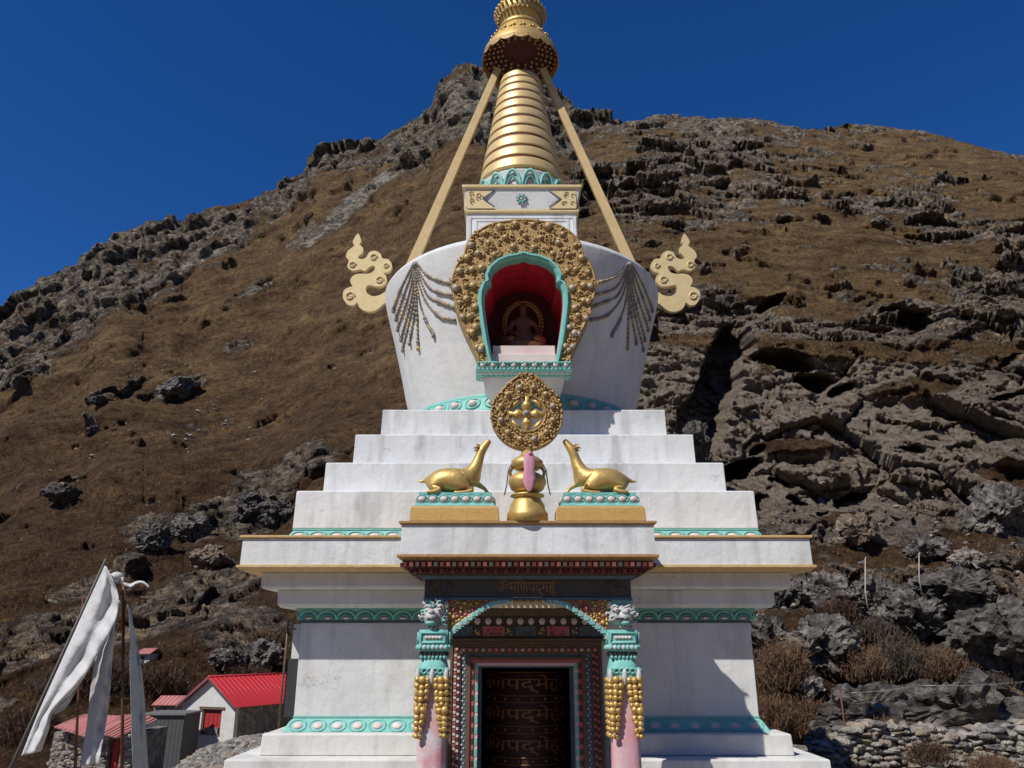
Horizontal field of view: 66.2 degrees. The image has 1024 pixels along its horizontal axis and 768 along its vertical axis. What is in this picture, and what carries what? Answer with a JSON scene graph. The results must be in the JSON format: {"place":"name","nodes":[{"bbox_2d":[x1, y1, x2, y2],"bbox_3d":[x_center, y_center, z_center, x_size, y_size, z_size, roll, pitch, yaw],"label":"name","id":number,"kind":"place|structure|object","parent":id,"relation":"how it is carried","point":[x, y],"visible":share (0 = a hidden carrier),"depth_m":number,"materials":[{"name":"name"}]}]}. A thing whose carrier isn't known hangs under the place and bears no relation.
{"place":"outdoors","nodes":[
{"label":"outdoors","id":0,"kind":"place"},
{"bbox_2d":[0,63,621,767],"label":"mountain","id":1,"kind":"structure","parent":0,"point":[254,265],"depth_m":211.10,"materials":[{"name":"brown soil"}]},
{"bbox_2d":[27,672,82,694],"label":"dry bush","id":2,"kind":"object","parent":1,"relation":"on","point":[40,684],"visible":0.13,"depth_m":60.57,"materials":[{"name":"brown plant"}]},
{"bbox_2d":[39,483,82,503],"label":"boulder","id":3,"kind":"object","parent":1,"relation":"on","point":[62,493],"visible":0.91,"depth_m":137.12,"materials":[{"name":"grey stone"}]},
{"bbox_2d":[85,425,99,435],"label":"boulder","id":4,"kind":"object","parent":1,"relation":"on","point":[91,430],"visible":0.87,"depth_m":183.34,"materials":[{"name":"grey stone"}]},
{"bbox_2d":[87,394,115,405],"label":"boulder","id":5,"kind":"object","parent":1,"relation":"on","point":[97,400],"visible":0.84,"depth_m":190.78,"materials":[{"name":"grey stone"}]},
{"bbox_2d":[76,654,145,691],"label":"dry bush","id":6,"kind":"object","parent":1,"relation":"on","point":[115,677],"visible":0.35,"depth_m":60.85,"materials":[{"name":"brown plant"}]},
{"bbox_2d":[139,648,161,662],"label":"stone hut","id":7,"kind":"object","parent":1,"relation":"on","point":[148,654],"visible":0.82,"depth_m":66.48,"materials":[{"name":"red metal"}]},
{"bbox_2d":[132,520,178,554],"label":"boulder","id":8,"kind":"object","parent":1,"relation":"on","point":[153,537],"visible":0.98,"depth_m":107.97,"materials":[{"name":"grey stone"}]},
{"bbox_2d":[117,659,200,695],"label":"dry bush","id":9,"kind":"object","parent":1,"relation":"on","point":[159,682],"visible":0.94,"depth_m":60.52,"materials":[{"name":"brown plant"}]},
{"bbox_2d":[151,695,185,710],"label":"stone hut","id":10,"kind":"object","parent":1,"relation":"on","point":[167,702],"visible":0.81,"depth_m":52.12,"materials":[{"name":"red metal"}]},
{"bbox_2d":[155,375,200,400],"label":"boulder","id":11,"kind":"object","parent":1,"relation":"on","point":[183,387],"visible":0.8,"depth_m":201.59,"materials":[{"name":"grey stone"}]},
{"bbox_2d":[170,512,215,541],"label":"boulder","id":12,"kind":"object","parent":1,"relation":"on","point":[189,527],"visible":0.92,"depth_m":116.61,"materials":[{"name":"grey stone"}]},
{"bbox_2d":[189,544,235,570],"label":"boulder","id":13,"kind":"object","parent":1,"relation":"on","point":[211,556],"visible":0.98,"depth_m":102.74,"materials":[{"name":"stone"}]},
{"bbox_2d":[207,645,248,672],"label":"boulder","id":14,"kind":"object","parent":1,"relation":"on","point":[226,659],"visible":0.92,"depth_m":67.03,"materials":[{"name":"grey stone"}]},
{"bbox_2d":[229,489,266,522],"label":"boulder","id":15,"kind":"object","parent":1,"relation":"on","point":[245,505],"visible":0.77,"depth_m":122.01,"materials":[{"name":"grey stone"}]},
{"bbox_2d":[218,663,279,674],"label":"dry bush","id":16,"kind":"object","parent":1,"relation":"on","point":[251,670],"visible":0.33,"depth_m":65.51,"materials":[{"name":"brown plant"}]},
{"bbox_2d":[244,638,286,670],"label":"boulder","id":17,"kind":"object","parent":1,"relation":"on","point":[264,652],"visible":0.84,"depth_m":68.76,"materials":[{"name":"grey stone"}]},
{"bbox_2d":[244,625,292,645],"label":"dry bush","id":18,"kind":"object","parent":1,"relation":"on","point":[273,636],"visible":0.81,"depth_m":74.80,"materials":[{"name":"brown plant"}]},
{"bbox_2d":[251,499,294,527],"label":"boulder","id":19,"kind":"object","parent":1,"relation":"on","point":[276,513],"visible":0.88,"depth_m":119.14,"materials":[{"name":"grey stone"}]},
{"bbox_2d":[0,126,1023,757],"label":"dry grass","id":20,"kind":"structure","parent":1,"relation":"on","point":[20,576],"depth_m":87.23,"materials":[{"name":"plant"}]},
{"bbox_2d":[36,334,1023,618],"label":"loose stones","id":21,"kind":"object","parent":1,"relation":"on","point":[1012,544],"visible":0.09,"depth_m":33.86,"materials":[{"name":"grey stone"}]},
{"bbox_2d":[0,0,1023,305],"label":"sky","id":22,"kind":"structure","parent":0,"point":[116,115],"materials":[{"name":"blue"}]},
{"bbox_2d":[189,741,972,767],"bbox_3d":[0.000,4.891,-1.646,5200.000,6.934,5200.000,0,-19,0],"label":"ground","id":23,"kind":"structure","parent":0,"point":[801,746],"depth_m":20.29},
{"bbox_2d":[0,700,68,751],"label":"dry bush","id":24,"kind":"object","parent":23,"relation":"on","point":[12,730],"visible":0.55,"depth_m":43.50,"materials":[{"name":"brown plant"}]},
{"bbox_2d":[9,559,118,767],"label":"prayer flag","id":25,"kind":"object","parent":23,"relation":"on","point":[88,636],"visible":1,"depth_m":11.22,"materials":[{"name":"white fabric"}]},
{"bbox_2d":[73,597,120,767],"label":"prayer flag","id":26,"kind":"object","parent":23,"relation":"on","point":[98,708],"visible":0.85,"depth_m":11.34,"materials":[{"name":"white fabric"}]},
{"bbox_2d":[46,713,167,767],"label":"stone house","id":27,"kind":"structure","parent":23,"relation":"on","point":[62,751],"depth_m":32.95,"materials":[{"name":"grey stone"}]},
{"bbox_2d":[110,739,119,767],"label":"door","id":28,"kind":"structure","parent":27,"relation":"in","point":[116,746],"depth_m":33.04,"materials":[{"name":"red paint"}]},
{"bbox_2d":[111,572,148,767],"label":"prayer flag","id":29,"kind":"object","parent":23,"relation":"on","point":[139,740],"visible":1,"depth_m":11.24,"materials":[{"name":"fabric"}]},
{"bbox_2d":[145,710,203,767],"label":"storage shed","id":30,"kind":"structure","parent":23,"relation":"on","point":[182,734],"depth_m":43.34,"materials":[{"name":"grey metal"}]},
{"bbox_2d":[173,732,266,767],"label":"stone rubble","id":31,"kind":"object","parent":23,"relation":"on","point":[221,752],"visible":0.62,"depth_m":23.38,"materials":[{"name":"grey stone"}]},
{"bbox_2d":[175,672,292,749],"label":"stone hut","id":32,"kind":"object","parent":23,"relation":"on","point":[234,705],"visible":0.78,"depth_m":46.73,"materials":[{"name":"red metal"}]},
{"bbox_2d":[224,0,830,767],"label":"stupa","id":33,"kind":"object","parent":23,"relation":"on","point":[408,634],"visible":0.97,"depth_m":9.72,"materials":[{"name":"white paint"}]},
{"bbox_2d":[282,624,300,716],"bbox_3d":[-2.706,3.562,9.795,0.168,1.077,0.180,0,-19,0],"label":"side doorway","id":34,"kind":"structure","parent":33,"relation":"in","point":[292,664],"depth_m":9.68,"materials":[{"name":"grey"}]},
{"bbox_2d":[409,439,499,520],"bbox_3d":[-0.627,1.091,8.860,0.978,0.963,0.420,0,-19,0],"label":"deer statue","id":35,"kind":"object","parent":33,"relation":"on","point":[450,494],"visible":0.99,"depth_m":8.61,"materials":[{"name":"gold paint"}]},
{"bbox_2d":[499,300,547,345],"bbox_3d":[0.171,-0.865,12.087,0.821,1.049,0.574,0,-19,0],"label":"buddha statue","id":36,"kind":"object","parent":33,"relation":"on","point":[523,324],"visible":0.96,"depth_m":12.01,"materials":[{"name":"brown metal"}]},
{"bbox_2d":[484,668,565,767],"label":"prayer cylinder","id":37,"kind":"object","parent":33,"relation":"in","point":[524,723],"visible":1,"depth_m":9.96,"materials":[{"name":"brown metal"}]},
{"bbox_2d":[490,372,562,520],"bbox_3d":[0.167,0.702,8.941,0.847,1.753,0.454,0,-19,0],"label":"dharma wheel","id":38,"kind":"object","parent":33,"relation":"on","point":[526,387],"visible":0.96,"depth_m":8.95,"materials":[{"name":"gold metal"}]},
{"bbox_2d":[504,465,510,494],"bbox_3d":[-0.033,1.046,8.787,0.116,0.403,0.028,4,-19,-12],"label":"thin cord","id":39,"kind":"object","parent":38,"relation":"hanging from","point":[507,479],"visible":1,"depth_m":8.77,"materials":[{"name":"grey fabric"}]},
{"bbox_2d":[522,451,535,490],"bbox_3d":[0.190,0.959,8.677,0.153,0.476,0.148,0,-19,0],"label":"silk scarf","id":40,"kind":"object","parent":38,"relation":"hanging from","point":[529,478],"visible":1,"depth_m":8.61,"materials":[{"name":"pink fabric"}]},
{"bbox_2d":[543,464,550,494],"bbox_3d":[0.376,1.046,8.787,0.115,0.404,0.028,-4,-19,12],"label":"thin cord","id":41,"kind":"object","parent":38,"relation":"hanging from","point":[547,479],"visible":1,"depth_m":8.77,"materials":[{"name":"grey fabric"}]},
{"bbox_2d":[555,439,645,520],"bbox_3d":[0.968,1.091,8.860,0.978,0.963,0.420,0,-19,0],"label":"deer statue","id":42,"kind":"object","parent":33,"relation":"on","point":[603,495],"visible":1,"depth_m":8.62,"materials":[{"name":"gold paint"}]},
{"bbox_2d":[757,685,797,732],"bbox_3d":[7.123,8.962,21.716,1.498,1.329,1.335,0,-19,0],"label":"dry bush","id":43,"kind":"object","parent":23,"relation":"on","point":[772,713],"visible":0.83,"depth_m":21.49,"materials":[{"name":"brown plant"}]},
{"bbox_2d":[782,691,828,737],"bbox_3d":[8.147,9.064,21.860,1.757,1.479,1.534,0,-19,0],"label":"dry bush","id":44,"kind":"object","parent":23,"relation":"on","point":[801,718],"visible":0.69,"depth_m":21.64,"materials":[{"name":"brown plant"}]},
{"bbox_2d":[796,681,921,732],"bbox_3d":[9.621,9.201,21.799,3.363,1.821,2.905,0,-19,0],"label":"boulder","id":45,"kind":"object","parent":23,"relation":"on","point":[887,702],"visible":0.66,"depth_m":21.20,"materials":[{"name":"grey stone"}]},
{"bbox_2d":[873,713,914,725],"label":"dry bush","id":46,"kind":"object","parent":23,"relation":"on","point":[885,720],"visible":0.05,"depth_m":14.37,"materials":[{"name":"brown plant"}]},
{"bbox_2d":[811,719,1023,767],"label":"dry stone wall","id":47,"kind":"structure","parent":23,"relation":"on","point":[864,743],"depth_m":13.01,"materials":[{"name":"grey stone"}]},
{"bbox_2d":[801,727,839,754],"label":"boulder","id":48,"kind":"object","parent":47,"relation":"on","point":[819,733],"visible":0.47,"depth_m":13.30,"materials":[{"name":"grey stone"}]},
{"bbox_2d":[839,682,1018,725],"bbox_3d":[10.261,7.548,17.239,5.663,2.090,0.064,-3,-19,9],"label":"wire fence","id":49,"kind":"object","parent":23,"relation":"on","point":[899,688],"visible":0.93,"depth_m":17.69,"materials":[{"name":"grey metal"}]},
{"bbox_2d":[900,734,964,767],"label":"dry bush","id":50,"kind":"object","parent":23,"relation":"on","point":[931,753],"visible":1,"depth_m":12.03,"materials":[{"name":"brown plant"}]},
{"bbox_2d":[900,666,1023,729],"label":"boulder","id":51,"kind":"object","parent":23,"relation":"on","point":[950,707],"visible":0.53,"depth_m":20.37,"materials":[{"name":"grey stone"}]},
{"bbox_2d":[956,747,1022,767],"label":"dry bush","id":52,"kind":"object","parent":23,"relation":"on","point":[985,762],"visible":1,"depth_m":11.84,"materials":[{"name":"brown plant"}]},
{"bbox_2d":[564,114,1023,742],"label":"rocky hill","id":53,"kind":"structure","parent":0,"point":[922,440],"depth_m":54.31,"materials":[{"name":"brown stone"}]},
{"bbox_2d":[682,420,712,462],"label":"boulder","id":54,"kind":"object","parent":53,"relation":"on","point":[697,430],"visible":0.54,"depth_m":37.90,"materials":[{"name":"grey stone"}]},
{"bbox_2d":[750,610,788,658],"bbox_3d":[7.727,7.747,24.178,1.661,1.530,1.386,13,-23,-34],"label":"boulder","id":55,"kind":"object","parent":53,"relation":"on","point":[761,622],"visible":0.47,"depth_m":23.77,"materials":[{"name":"grey stone"}]},
{"bbox_2d":[766,589,792,608],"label":"boulder","id":56,"kind":"object","parent":53,"relation":"on","point":[781,596],"visible":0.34,"depth_m":28.17,"materials":[{"name":"grey stone"}]},
{"bbox_2d":[752,631,816,691],"bbox_3d":[7.711,7.904,22.486,2.118,1.670,1.910,0,-19,0],"label":"dry bush","id":57,"kind":"object","parent":53,"relation":"on","point":[782,669],"visible":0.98,"depth_m":22.16,"materials":[{"name":"brown plant"}]},
{"bbox_2d":[783,572,809,606],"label":"boulder","id":58,"kind":"object","parent":53,"relation":"on","point":[798,582],"visible":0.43,"depth_m":28.33,"materials":[{"name":"grey stone"}]},
{"bbox_2d":[792,668,825,700],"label":"boulder","id":59,"kind":"object","parent":53,"relation":"on","point":[813,684],"visible":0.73,"depth_m":22.00,"materials":[{"name":"grey stone"}]},
{"bbox_2d":[776,612,862,675],"bbox_3d":[9.296,7.854,23.681,2.139,1.855,2.525,17,-25,-41],"label":"boulder","id":60,"kind":"object","parent":53,"relation":"on","point":[834,636],"visible":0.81,"depth_m":23.05,"materials":[{"name":"grey stone"}]},
{"bbox_2d":[796,561,851,577],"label":"dry bush","id":61,"kind":"object","parent":53,"relation":"on","point":[818,568],"visible":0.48,"depth_m":28.39,"materials":[{"name":"brown plant"}]},
{"bbox_2d":[798,569,863,613],"bbox_3d":[11.179,7.372,27.620,1.620,1.682,2.052,18,-25,-42],"label":"boulder","id":62,"kind":"object","parent":53,"relation":"on","point":[817,587],"visible":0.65,"depth_m":27.22,"materials":[{"name":"grey stone"}]},
{"bbox_2d":[810,591,862,626],"bbox_3d":[10.547,7.248,25.416,1.711,1.205,1.462,0,-19,0],"label":"dry bush","id":63,"kind":"object","parent":53,"relation":"on","point":[848,612],"visible":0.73,"depth_m":25.22,"materials":[{"name":"brown plant"}]},
{"bbox_2d":[835,513,881,546],"bbox_3d":[14.197,5.995,32.305,1.678,1.496,1.702,-12,-22,31],"label":"boulder","id":64,"kind":"object","parent":53,"relation":"on","point":[858,529],"visible":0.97,"depth_m":31.90,"materials":[{"name":"brown stone"}]},
{"bbox_2d":[821,641,902,682],"bbox_3d":[10.075,8.110,23.012,2.388,1.217,1.694,0,-19,0],"label":"dry bush","id":65,"kind":"object","parent":53,"relation":"on","point":[862,666],"visible":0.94,"depth_m":22.67,"materials":[{"name":"brown plant"}]},
{"bbox_2d":[865,557,867,607],"bbox_3d":[10.329,5.772,22.852,0.201,1.463,0.041,0,-19,0],"label":"stake","id":66,"kind":"object","parent":53,"relation":"on","point":[865,584],"visible":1,"depth_m":22.81,"materials":[{"name":"beige wood"}]},
{"bbox_2d":[850,573,905,617],"bbox_3d":[12.892,7.651,27.984,2.291,1.778,1.633,0,-19,0],"label":"boulder","id":67,"kind":"object","parent":53,"relation":"on","point":[879,589],"visible":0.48,"depth_m":27.49,"materials":[{"name":"grey stone"}]},
{"bbox_2d":[852,613,905,641],"bbox_3d":[11.376,7.623,24.702,1.812,0.976,1.591,0,-19,0],"label":"dry bush","id":68,"kind":"object","parent":53,"relation":"on","point":[870,629],"visible":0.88,"depth_m":24.41,"materials":[{"name":"brown plant"}]},
{"bbox_2d":[865,625,946,680],"bbox_3d":[11.793,8.137,23.840,2.622,1.656,2.125,-9,-20,24],"label":"dry bush","id":69,"kind":"object","parent":53,"relation":"on","point":[905,659],"visible":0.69,"depth_m":23.42,"materials":[{"name":"brown plant"}]},
{"bbox_2d":[871,588,945,643],"bbox_3d":[12.613,7.407,24.781,2.151,1.866,1.930,5,-19,-15],"label":"boulder","id":70,"kind":"object","parent":53,"relation":"on","point":[913,612],"visible":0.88,"depth_m":24.34,"materials":[{"name":"grey stone"}]},
{"bbox_2d":[918,552,921,592],"bbox_3d":[13.212,6.083,25.386,0.193,1.298,0.041,0,-19,0],"label":"stake","id":71,"kind":"object","parent":53,"relation":"on","point":[919,573],"visible":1,"depth_m":25.37,"materials":[{"name":"beige wood"}]},
{"bbox_2d":[902,532,952,562],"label":"boulder","id":72,"kind":"object","parent":53,"relation":"on","point":[927,547],"visible":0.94,"depth_m":30.83,"materials":[{"name":"grey stone"}]},
{"bbox_2d":[914,643,985,682],"bbox_3d":[12.834,8.147,23.211,2.204,1.281,1.761,0,-19,0],"label":"dry bush","id":73,"kind":"object","parent":53,"relation":"on","point":[956,668],"visible":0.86,"depth_m":22.90,"materials":[{"name":"brown plant"}]},
{"bbox_2d":[907,566,998,614],"bbox_3d":[15.549,7.277,27.602,2.623,1.696,2.450,9,-21,-26],"label":"boulder","id":74,"kind":"object","parent":53,"relation":"on","point":[956,588],"visible":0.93,"depth_m":27.08,"materials":[{"name":"grey stone"}]},
{"bbox_2d":[946,545,989,569],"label":"boulder","id":75,"kind":"object","parent":53,"relation":"on","point":[965,557],"visible":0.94,"depth_m":29.15,"materials":[{"name":"grey stone"}]},
{"bbox_2d":[932,593,1023,682],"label":"boulder","id":76,"kind":"object","parent":53,"relation":"on","point":[992,634],"visible":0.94,"depth_m":22.71,"materials":[{"name":"grey stone"}]},
{"bbox_2d":[950,668,1021,688],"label":"dry bush","id":77,"kind":"object","parent":53,"relation":"on","point":[996,677],"visible":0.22,"depth_m":22.24,"materials":[{"name":"brown plant"}]},
{"bbox_2d":[959,481,1023,537],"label":"boulder","id":78,"kind":"object","parent":53,"relation":"on","point":[993,506],"visible":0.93,"depth_m":33.98,"materials":[{"name":"grey stone"}]}
]}

